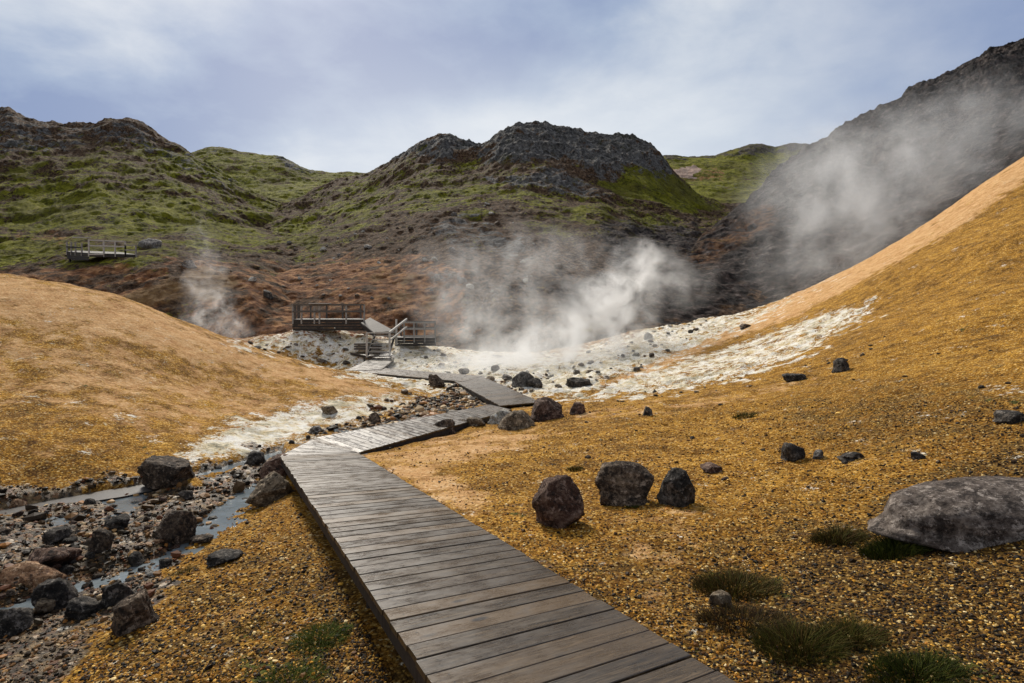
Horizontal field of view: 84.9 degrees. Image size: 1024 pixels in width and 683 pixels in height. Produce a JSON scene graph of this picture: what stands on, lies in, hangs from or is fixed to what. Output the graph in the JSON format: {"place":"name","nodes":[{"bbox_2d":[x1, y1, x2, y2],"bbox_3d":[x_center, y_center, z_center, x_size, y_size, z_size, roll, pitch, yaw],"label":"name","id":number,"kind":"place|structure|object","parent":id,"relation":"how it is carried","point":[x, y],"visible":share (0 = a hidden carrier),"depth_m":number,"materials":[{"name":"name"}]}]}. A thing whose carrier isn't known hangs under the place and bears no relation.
{"place":"outdoors","nodes":[
{"label":"outdoors","id":0,"kind":"place"},
{"bbox_2d":[0,484,152,513],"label":"silty channel","id":1,"kind":"object","parent":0,"point":[112,493],"visible":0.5,"depth_m":9.65,"materials":[{"name":"liquid"}]},
{"bbox_2d":[0,451,281,608],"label":"stream water","id":2,"kind":"structure","parent":0,"point":[223,513],"depth_m":8.60,"materials":[{"name":"liquid"}]},
{"bbox_2d":[31,577,78,614],"bbox_3d":[-4.718,2.630,5.789,0.368,0.347,0.368,0,2,0],"label":"rock","id":3,"kind":"object","parent":2,"relation":"in","point":[61,592],"visible":0.69,"depth_m":5.73,"materials":[{"name":"stone"}]},
{"bbox_2d":[81,581,93,588],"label":"stream stone","id":4,"kind":"object","parent":2,"relation":"in","point":[90,584],"visible":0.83,"depth_m":6.37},
{"bbox_2d":[159,497,166,501],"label":"stream stone","id":5,"kind":"object","parent":2,"relation":"in","point":[163,499],"visible":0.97,"depth_m":9.36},
{"bbox_2d":[244,451,265,464],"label":"rock","id":6,"kind":"object","parent":2,"relation":"in","point":[255,457],"visible":0.83,"depth_m":11.73,"materials":[{"name":"stone"}]},
{"bbox_2d":[245,471,294,506],"bbox_3d":[-3.991,2.451,9.306,0.705,0.620,0.705,0,2,0],"label":"boulder","id":7,"kind":"object","parent":2,"relation":"in","point":[271,487],"visible":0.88,"depth_m":9.10,"materials":[{"name":"stone"}]},
{"bbox_2d":[259,453,287,478],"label":"rock","id":8,"kind":"object","parent":2,"relation":"in","point":[273,463],"visible":0.57,"depth_m":10.76,"materials":[{"name":"stone"}]},
{"bbox_2d":[0,107,298,337],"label":"hill","id":9,"kind":"structure","parent":0,"point":[130,181],"depth_m":93.30,"materials":[{"name":"plant"}]},
{"bbox_2d":[66,237,136,261],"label":"lookout platform","id":10,"kind":"structure","parent":9,"relation":"on","point":[78,255],"depth_m":55.06,"materials":[{"name":"wood"}]},
{"bbox_2d":[138,238,161,248],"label":"boulder","id":11,"kind":"object","parent":9,"relation":"on","point":[149,243],"visible":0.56,"depth_m":64.63,"materials":[{"name":"stone"}]},
{"bbox_2d":[181,260,197,267],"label":"boulder","id":12,"kind":"object","parent":9,"relation":"on","point":[188,264],"visible":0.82,"depth_m":53.84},
{"bbox_2d":[248,277,256,280],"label":"hillside boulder","id":13,"kind":"object","parent":9,"relation":"on","point":[252,278],"visible":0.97,"depth_m":53.69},
{"bbox_2d":[263,290,272,299],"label":"rock","id":14,"kind":"object","parent":9,"relation":"on","point":[267,294],"visible":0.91,"depth_m":51.74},
{"bbox_2d":[191,146,361,201],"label":"hill","id":15,"kind":"structure","parent":0,"point":[278,178],"depth_m":222.57,"materials":[{"name":"plant"}]},
{"bbox_2d":[334,406,447,432],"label":"pool water","id":16,"kind":"structure","parent":0,"point":[336,429],"depth_m":15.56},
{"bbox_2d":[368,412,380,423],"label":"rock","id":17,"kind":"object","parent":16,"relation":"in","point":[374,417],"visible":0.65,"depth_m":16.15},
{"bbox_2d":[230,120,767,352],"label":"hill","id":18,"kind":"structure","parent":0,"point":[647,208],"depth_m":74.72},
{"bbox_2d":[363,244,371,248],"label":"hillside boulder","id":19,"kind":"object","parent":18,"relation":"on","point":[366,246],"visible":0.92,"depth_m":72.40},
{"bbox_2d":[434,274,442,281],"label":"hillside boulder","id":20,"kind":"object","parent":18,"relation":"on","point":[437,277],"visible":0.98,"depth_m":55.74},
{"bbox_2d":[459,277,466,283],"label":"hillside boulder","id":21,"kind":"object","parent":18,"relation":"on","point":[462,280],"visible":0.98,"depth_m":54.67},
{"bbox_2d":[466,283,473,288],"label":"hillside boulder","id":22,"kind":"object","parent":18,"relation":"on","point":[470,286],"visible":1,"depth_m":53.50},
{"bbox_2d":[554,263,563,267],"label":"hillside boulder","id":23,"kind":"object","parent":18,"relation":"on","point":[559,265],"visible":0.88,"depth_m":59.34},
{"bbox_2d":[0,157,1023,682],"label":"ground","id":24,"kind":"structure","parent":0,"point":[96,385],"depth_m":11.93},
{"bbox_2d":[0,593,5,598],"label":"stream stone","id":25,"kind":"object","parent":24,"relation":"on","point":[2,595],"visible":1,"depth_m":6.00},
{"bbox_2d":[0,527,12,533],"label":"stream stone","id":26,"kind":"object","parent":24,"relation":"on","point":[5,530],"visible":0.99,"depth_m":7.74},
{"bbox_2d":[5,589,17,596],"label":"stream stone","id":27,"kind":"object","parent":24,"relation":"on","point":[11,592],"visible":0.99,"depth_m":6.04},
{"bbox_2d":[0,607,33,638],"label":"rock","id":28,"kind":"object","parent":24,"relation":"on","point":[15,621],"visible":0.82,"depth_m":5.21,"materials":[{"name":"stone"}]},
{"bbox_2d":[11,511,23,517],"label":"stream stone","id":29,"kind":"object","parent":24,"relation":"on","point":[19,513],"visible":0.94,"depth_m":8.46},
{"bbox_2d":[9,498,27,507],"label":"stone","id":30,"kind":"object","parent":24,"relation":"on","point":[17,502],"visible":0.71,"depth_m":9.13,"materials":[{"name":"stone"}]},
{"bbox_2d":[33,598,55,614],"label":"stone","id":31,"kind":"object","parent":24,"relation":"on","point":[44,605],"visible":0.98,"depth_m":5.59,"materials":[{"name":"stone"}]},
{"bbox_2d":[27,547,82,566],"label":"rock","id":32,"kind":"object","parent":24,"relation":"on","point":[51,556],"visible":0.76,"depth_m":6.61,"materials":[{"name":"stone"}]},
{"bbox_2d":[51,564,61,568],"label":"stream stone","id":33,"kind":"object","parent":24,"relation":"on","point":[57,566],"visible":0.53,"depth_m":6.53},
{"bbox_2d":[42,526,71,544],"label":"rock","id":34,"kind":"object","parent":24,"relation":"on","point":[55,535],"visible":0.89,"depth_m":7.36,"materials":[{"name":"stone"}]},
{"bbox_2d":[62,536,77,543],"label":"stream stone","id":35,"kind":"object","parent":24,"relation":"on","point":[70,540],"visible":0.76,"depth_m":7.33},
{"bbox_2d":[63,596,101,619],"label":"rock","id":36,"kind":"object","parent":24,"relation":"on","point":[81,608],"visible":0.95,"depth_m":5.42,"materials":[{"name":"stone"}]},
{"bbox_2d":[84,552,94,558],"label":"stream stone","id":37,"kind":"object","parent":24,"relation":"on","point":[89,555],"visible":1,"depth_m":6.85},
{"bbox_2d":[84,498,96,503],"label":"stream stone","id":38,"kind":"object","parent":24,"relation":"on","point":[89,501],"visible":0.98,"depth_m":9.18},
{"bbox_2d":[92,573,102,578],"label":"stream stone","id":39,"kind":"object","parent":24,"relation":"on","point":[97,575],"visible":1,"depth_m":6.61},
{"bbox_2d":[85,528,114,553],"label":"rock","id":40,"kind":"object","parent":24,"relation":"on","point":[102,539],"visible":0.92,"depth_m":7.00,"materials":[{"name":"stone"}]},
{"bbox_2d":[102,513,129,528],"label":"stone","id":41,"kind":"object","parent":24,"relation":"on","point":[120,521],"visible":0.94,"depth_m":7.94,"materials":[{"name":"stone"}]},
{"bbox_2d":[100,582,134,608],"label":"rock","id":42,"kind":"object","parent":24,"relation":"on","point":[113,594],"visible":0.83,"depth_m":5.60,"materials":[{"name":"stone"}]},
{"bbox_2d":[128,551,144,566],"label":"rock","id":43,"kind":"object","parent":24,"relation":"on","point":[135,559],"visible":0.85,"depth_m":6.95,"materials":[{"name":"stone"}]},
{"bbox_2d":[0,443,281,682],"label":"stream gravel","id":44,"kind":"structure","parent":24,"relation":"on","point":[36,515],"depth_m":7.16,"materials":[{"name":"gravel"}]},
{"bbox_2d":[0,561,67,592],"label":"rock slab","id":45,"kind":"object","parent":44,"relation":"on","point":[33,573],"visible":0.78,"depth_m":6.29,"materials":[{"name":"stone"}]},
{"bbox_2d":[58,564,74,574],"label":"stream stone","id":46,"kind":"object","parent":44,"relation":"on","point":[67,569],"visible":0.85,"depth_m":6.57,"materials":[{"name":"stone"}]},
{"bbox_2d":[142,525,152,530],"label":"stream stone","id":47,"kind":"object","parent":24,"relation":"on","point":[146,527],"visible":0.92,"depth_m":7.92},
{"bbox_2d":[145,568,154,576],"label":"stream stone","id":48,"kind":"object","parent":24,"relation":"on","point":[149,572],"visible":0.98,"depth_m":6.21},
{"bbox_2d":[151,539,163,544],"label":"stream stone","id":49,"kind":"object","parent":24,"relation":"on","point":[157,541],"visible":0.91,"depth_m":7.39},
{"bbox_2d":[137,455,194,490],"bbox_3d":[-6.317,2.434,10.245,0.920,0.661,0.736,0,2,0],"label":"boulder","id":50,"kind":"object","parent":24,"relation":"on","point":[158,472],"visible":0.94,"depth_m":9.98,"materials":[{"name":"stone"}]},
{"bbox_2d":[159,558,172,568],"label":"stream stone","id":51,"kind":"object","parent":24,"relation":"on","point":[164,562],"visible":0.98,"depth_m":6.92,"materials":[{"name":"stone"}]},
{"bbox_2d":[170,544,179,548],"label":"stream stone","id":52,"kind":"object","parent":24,"relation":"on","point":[175,546],"visible":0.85,"depth_m":7.50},
{"bbox_2d":[155,510,196,545],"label":"rock","id":53,"kind":"object","parent":24,"relation":"on","point":[175,527],"visible":0.81,"depth_m":7.62,"materials":[{"name":"stone"}]},
{"bbox_2d":[170,565,197,575],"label":"grass tuft","id":54,"kind":"object","parent":24,"relation":"on","point":[179,571],"visible":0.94,"depth_m":6.26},
{"bbox_2d":[177,490,193,499],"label":"stone","id":55,"kind":"object","parent":24,"relation":"on","point":[187,494],"visible":1,"depth_m":9.38,"materials":[{"name":"stone"}]},
{"bbox_2d":[0,499,390,682],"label":"gravel","id":56,"kind":"structure","parent":24,"relation":"on","point":[185,656],"depth_m":4.67,"materials":[{"name":"gravel"}]},
{"bbox_2d":[110,588,158,636],"bbox_3d":[-3.400,2.454,5.059,0.355,0.400,0.307,-2,2,-44],"label":"rock","id":57,"kind":"object","parent":56,"relation":"on","point":[132,613],"visible":0.91,"depth_m":4.96,"materials":[{"name":"stone"}]},
{"bbox_2d":[253,654,332,682],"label":"grass tuft","id":58,"kind":"object","parent":56,"relation":"on","point":[290,670],"visible":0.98,"depth_m":3.95,"materials":[{"name":"plant"}]},
{"bbox_2d":[189,533,213,543],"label":"rock","id":59,"kind":"object","parent":24,"relation":"on","point":[204,538],"visible":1,"depth_m":7.62,"materials":[{"name":"stone"}]},
{"bbox_2d":[198,508,207,516],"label":"stream stone","id":60,"kind":"object","parent":24,"relation":"on","point":[201,513],"visible":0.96,"depth_m":8.70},
{"bbox_2d":[206,548,242,567],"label":"rock","id":61,"kind":"object","parent":24,"relation":"on","point":[218,557],"visible":1,"depth_m":6.38,"materials":[{"name":"stone"}]},
{"bbox_2d":[232,616,271,635],"bbox_3d":[-2.190,2.405,4.731,0.312,0.066,0.322,1,2,39],"label":"grass tuft","id":62,"kind":"object","parent":24,"relation":"on","point":[240,627],"visible":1,"depth_m":4.75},
{"bbox_2d":[307,425,322,433],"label":"rock","id":63,"kind":"object","parent":24,"relation":"on","point":[316,428],"visible":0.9,"depth_m":14.80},
{"bbox_2d":[282,617,352,655],"bbox_3d":[-1.527,2.319,4.431,0.549,0.140,0.585,0,2,-13],"label":"grass tuft","id":64,"kind":"object","parent":24,"relation":"on","point":[313,629],"visible":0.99,"depth_m":4.43,"materials":[{"name":"plant"}]},
{"bbox_2d":[292,303,364,330],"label":"viewing platform","id":65,"kind":"structure","parent":24,"relation":"on","point":[325,324],"depth_m":41.84,"materials":[{"name":"wood"}]},
{"bbox_2d":[321,406,337,414],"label":"rock","id":66,"kind":"object","parent":24,"relation":"on","point":[328,410],"visible":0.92,"depth_m":17.10,"materials":[{"name":"stone"}]},
{"bbox_2d":[354,318,406,359],"bbox_3d":[-9.945,-0.317,39.969,3.330,2.880,6.526,-2,2,-42],"label":"stairway","id":67,"kind":"object","parent":24,"relation":"on","point":[372,327],"visible":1,"depth_m":39.28,"materials":[{"name":"wood"}]},
{"bbox_2d":[395,321,435,345],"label":"railed deck","id":68,"kind":"structure","parent":24,"relation":"on","point":[414,337],"depth_m":40.20,"materials":[{"name":"wood"}]},
{"bbox_2d":[328,378,527,448],"bbox_3d":[-1.916,2.153,20.596,5.279,0.578,16.399,0,2,9],"label":"rubble","id":69,"kind":"object","parent":24,"relation":"on","point":[399,414],"visible":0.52,"depth_m":19.05,"materials":[{"name":"stone"}]},
{"bbox_2d":[428,374,444,386],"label":"rock","id":70,"kind":"object","parent":24,"relation":"on","point":[435,380],"visible":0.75,"depth_m":23.76,"materials":[{"name":"stone"}]},
{"bbox_2d":[433,419,457,435],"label":"rock","id":71,"kind":"object","parent":24,"relation":"on","point":[447,422],"visible":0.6,"depth_m":14.60,"materials":[{"name":"stone"}]},
{"bbox_2d":[458,368,469,374],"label":"stone","id":72,"kind":"object","parent":24,"relation":"on","point":[465,371],"visible":0.81,"depth_m":31.02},
{"bbox_2d":[466,417,485,426],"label":"rock","id":73,"kind":"object","parent":24,"relation":"on","point":[475,421],"visible":0.92,"depth_m":15.25,"materials":[{"name":"stone"}]},
{"bbox_2d":[486,376,494,380],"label":"valley stone","id":74,"kind":"object","parent":24,"relation":"on","point":[492,378],"visible":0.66,"depth_m":27.34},
{"bbox_2d":[491,365,499,371],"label":"stone","id":75,"kind":"object","parent":24,"relation":"on","point":[495,368],"visible":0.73,"depth_m":31.51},
{"bbox_2d":[488,408,509,424],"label":"rock","id":76,"kind":"object","parent":24,"relation":"on","point":[497,417],"visible":0.56,"depth_m":15.60,"materials":[{"name":"stone"}]},
{"bbox_2d":[502,374,511,379],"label":"valley stone","id":77,"kind":"object","parent":24,"relation":"on","point":[508,377],"visible":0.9,"depth_m":27.84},
{"bbox_2d":[280,352,735,682],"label":"boardwalk","id":78,"kind":"structure","parent":24,"relation":"on","point":[449,595],"depth_m":4.51,"materials":[{"name":"grey wood"}]},
{"bbox_2d":[498,410,534,430],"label":"rock","id":79,"kind":"object","parent":24,"relation":"on","point":[515,420],"visible":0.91,"depth_m":14.19,"materials":[{"name":"stone"}]},
{"bbox_2d":[511,371,533,387],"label":"rock","id":80,"kind":"object","parent":24,"relation":"on","point":[520,379],"visible":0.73,"depth_m":24.14,"materials":[{"name":"stone"}]},
{"bbox_2d":[525,378,542,387],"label":"rock","id":81,"kind":"object","parent":24,"relation":"on","point":[535,382],"visible":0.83,"depth_m":23.88,"materials":[{"name":"stone"}]},
{"bbox_2d":[530,397,563,421],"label":"rock","id":82,"kind":"object","parent":24,"relation":"on","point":[544,409],"visible":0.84,"depth_m":15.19,"materials":[{"name":"stone"}]},
{"bbox_2d":[532,474,584,528],"bbox_3d":[0.511,1.868,6.345,0.617,0.689,0.478,1,2,37],"label":"rock","id":83,"kind":"object","parent":24,"relation":"on","point":[557,502],"visible":0.94,"depth_m":6.21,"materials":[{"name":"stone"}]},
{"bbox_2d":[565,464,583,471],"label":"grass tuft","id":84,"kind":"object","parent":24,"relation":"on","point":[574,468],"visible":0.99,"depth_m":9.28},
{"bbox_2d":[569,402,584,414],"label":"rock","id":85,"kind":"object","parent":24,"relation":"on","point":[577,408],"visible":0.8,"depth_m":15.71,"materials":[{"name":"stone"}]},
{"bbox_2d":[566,377,592,387],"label":"rock","id":86,"kind":"object","parent":24,"relation":"on","point":[573,382],"visible":0.93,"depth_m":24.20,"materials":[{"name":"stone"}]},
{"bbox_2d":[624,504,641,508],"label":"grass tuft","id":87,"kind":"object","parent":24,"relation":"on","point":[635,506],"visible":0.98,"depth_m":7.01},
{"bbox_2d":[643,406,652,415],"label":"stone","id":88,"kind":"object","parent":24,"relation":"on","point":[647,411],"visible":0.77,"depth_m":13.87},
{"bbox_2d":[643,332,652,339],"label":"stone","id":89,"kind":"object","parent":24,"relation":"on","point":[647,335],"visible":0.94,"depth_m":38.24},
{"bbox_2d":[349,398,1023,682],"bbox_3d":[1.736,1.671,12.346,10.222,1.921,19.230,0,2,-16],"label":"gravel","id":90,"kind":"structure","parent":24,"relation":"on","point":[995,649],"depth_m":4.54,"materials":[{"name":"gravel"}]},
{"bbox_2d":[594,461,653,506],"bbox_3d":[1.488,1.915,7.375,0.750,0.668,0.599,1,2,17],"label":"rock","id":91,"kind":"object","parent":90,"relation":"on","point":[623,483],"visible":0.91,"depth_m":7.23,"materials":[{"name":"stone"}]},
{"bbox_2d":[656,467,695,507],"bbox_3d":[2.083,1.883,7.069,0.365,0.599,0.473,-1,2,-23],"label":"rock","id":92,"kind":"object","parent":90,"relation":"on","point":[677,488],"visible":0.92,"depth_m":6.94,"materials":[{"name":"stone"}]},
{"bbox_2d":[700,462,721,473],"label":"rock","id":93,"kind":"object","parent":24,"relation":"on","point":[709,467],"visible":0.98,"depth_m":8.47,"materials":[{"name":"stone"}]},
{"bbox_2d":[707,590,732,607],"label":"stone","id":94,"kind":"object","parent":24,"relation":"on","point":[717,596],"visible":0.84,"depth_m":4.18,"materials":[{"name":"stone"}]},
{"bbox_2d":[685,560,786,601],"bbox_3d":[1.795,1.945,4.486,0.854,0.193,0.822,0,2,0],"label":"grass tuft","id":95,"kind":"object","parent":24,"relation":"on","point":[737,579],"visible":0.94,"depth_m":4.54,"materials":[{"name":"plant"}]},
{"bbox_2d":[729,411,758,419],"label":"grass tuft","id":96,"kind":"object","parent":24,"relation":"on","point":[740,414],"visible":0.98,"depth_m":12.40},
{"bbox_2d":[687,597,801,637],"bbox_3d":[1.617,1.913,3.874,0.791,0.158,0.622,0,2,0],"label":"grass tuft","id":97,"kind":"object","parent":24,"relation":"on","point":[714,614],"visible":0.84,"depth_m":3.91,"materials":[{"name":"plant"}]},
{"bbox_2d":[739,324,750,329],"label":"stone","id":98,"kind":"object","parent":24,"relation":"on","point":[743,326],"visible":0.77,"depth_m":34.14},
{"bbox_2d":[780,442,805,461],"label":"rock","id":99,"kind":"object","parent":24,"relation":"on","point":[790,452],"visible":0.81,"depth_m":8.58,"materials":[{"name":"stone"}]},
{"bbox_2d":[782,373,805,381],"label":"rock","id":100,"kind":"object","parent":24,"relation":"on","point":[789,377],"visible":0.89,"depth_m":15.96,"materials":[{"name":"stone"}]},
{"bbox_2d":[740,603,864,667],"bbox_3d":[1.798,1.847,3.487,0.726,0.204,0.704,1,2,33],"label":"grass tuft","id":101,"kind":"object","parent":24,"relation":"on","point":[810,640],"visible":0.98,"depth_m":3.47,"materials":[{"name":"plant"}]},
{"bbox_2d":[812,449,823,458],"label":"stone","id":102,"kind":"object","parent":24,"relation":"on","point":[818,453],"visible":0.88,"depth_m":8.49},
{"bbox_2d":[803,518,874,545],"bbox_3d":[3.089,1.810,5.283,0.715,0.210,0.611,0,2,0],"label":"grass tuft","id":103,"kind":"object","parent":24,"relation":"on","point":[845,535],"visible":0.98,"depth_m":5.26,"materials":[{"name":"plant"}]},
{"bbox_2d":[831,357,849,372],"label":"rock","id":104,"kind":"object","parent":24,"relation":"on","point":[841,364],"visible":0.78,"depth_m":15.46,"materials":[{"name":"stone"}]},
{"bbox_2d":[794,601,903,652],"bbox_3d":[2.105,1.825,3.526,0.580,0.182,0.525,-1,2,-21],"label":"grass tuft","id":105,"kind":"object","parent":24,"relation":"on","point":[862,636],"visible":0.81,"depth_m":3.51,"materials":[{"name":"plant"}]},
{"bbox_2d":[836,452,863,461],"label":"rock","id":106,"kind":"object","parent":24,"relation":"on","point":[849,456],"visible":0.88,"depth_m":8.02,"materials":[{"name":"stone"}]},
{"bbox_2d":[849,531,935,559],"bbox_3d":[3.304,1.740,4.831,0.795,0.263,0.646,0,2,0],"label":"grass tuft","id":107,"kind":"object","parent":24,"relation":"on","point":[887,548],"visible":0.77,"depth_m":4.76,"materials":[{"name":"plant"}]},
{"bbox_2d":[910,451,925,459],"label":"stone","id":108,"kind":"object","parent":24,"relation":"on","point":[916,455],"visible":0.86,"depth_m":7.36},
{"bbox_2d":[855,639,982,682],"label":"grass tuft","id":109,"kind":"object","parent":24,"relation":"on","point":[887,661],"visible":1,"depth_m":3.08,"materials":[{"name":"plant"}]},
{"bbox_2d":[867,476,1023,553],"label":"boulder","id":110,"kind":"object","parent":24,"relation":"on","point":[957,515],"visible":0.91,"depth_m":4.66,"materials":[{"name":"stone"}]},
{"bbox_2d":[992,410,1023,423],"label":"rock","id":111,"kind":"object","parent":24,"relation":"on","point":[1008,416],"visible":0.87,"depth_m":7.81,"materials":[{"name":"stone"}]},
{"bbox_2d":[0,0,1023,172],"label":"sky","id":112,"kind":"structure","parent":0,"point":[334,86],"materials":[{"name":"blue"}]},
{"bbox_2d":[663,143,807,203],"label":"hill","id":113,"kind":"structure","parent":0,"point":[738,175],"depth_m":286.29,"materials":[{"name":"plant"}]},
{"bbox_2d":[560,38,1023,348],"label":"hill","id":114,"kind":"structure","parent":0,"point":[846,195],"depth_m":74.67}
]}

